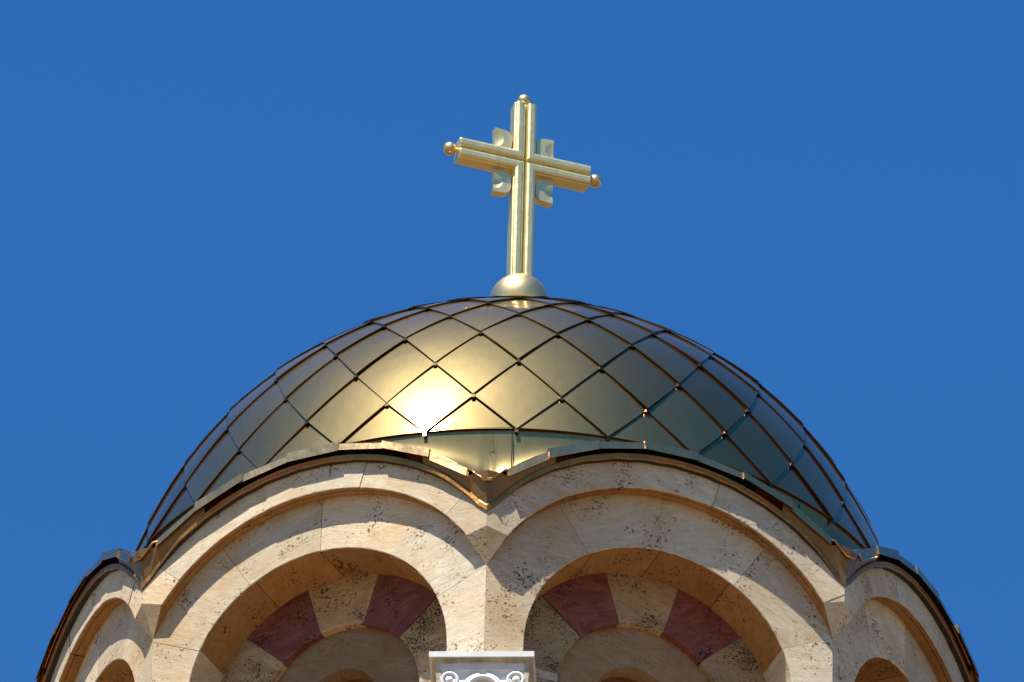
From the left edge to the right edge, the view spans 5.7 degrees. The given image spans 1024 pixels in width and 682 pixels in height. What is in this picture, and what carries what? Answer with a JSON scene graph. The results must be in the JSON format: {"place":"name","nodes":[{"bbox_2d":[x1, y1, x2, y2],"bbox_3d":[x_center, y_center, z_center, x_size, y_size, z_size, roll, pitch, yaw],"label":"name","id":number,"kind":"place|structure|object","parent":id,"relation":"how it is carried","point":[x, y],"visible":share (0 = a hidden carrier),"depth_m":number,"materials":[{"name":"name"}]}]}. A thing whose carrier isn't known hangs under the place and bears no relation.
{"place":"outdoors","nodes":[
{"label":"outdoors","id":0,"kind":"place"},
{"bbox_2d":[0,0,1023,681],"label":"sky","id":1,"kind":"structure","parent":0,"point":[825,198],"materials":[{"name":"blue"}]},
{"label":"ground","id":2,"kind":"structure","parent":0,"visible":0},
{"bbox_2d":[35,296,979,681],"bbox_3d":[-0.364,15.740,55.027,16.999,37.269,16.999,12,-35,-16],"label":"church tower","id":3,"kind":"structure","parent":2,"relation":"on","point":[517,488],"depth_m":61.74,"materials":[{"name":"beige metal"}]},
{"bbox_2d":[346,679,370,681],"bbox_3d":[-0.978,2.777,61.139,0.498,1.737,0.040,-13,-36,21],"label":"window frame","id":4,"kind":"structure","parent":3,"relation":"in","point":[356,680],"depth_m":61.56,"materials":[{"name":"brown wood"}]},
{"bbox_2d":[443,94,601,296],"bbox_3d":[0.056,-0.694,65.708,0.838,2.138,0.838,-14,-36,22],"label":"dome cross","id":5,"kind":"object","parent":3,"relation":"on","point":[518,161],"visible":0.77,"depth_m":65.88,"materials":[{"name":"gold metal"}]},
{"bbox_2d":[601,677,635,681],"bbox_3d":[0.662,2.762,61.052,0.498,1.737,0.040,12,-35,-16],"label":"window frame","id":6,"kind":"structure","parent":3,"relation":"in","point":[616,679],"depth_m":61.48,"materials":[{"name":"brown wood"}]}
]}

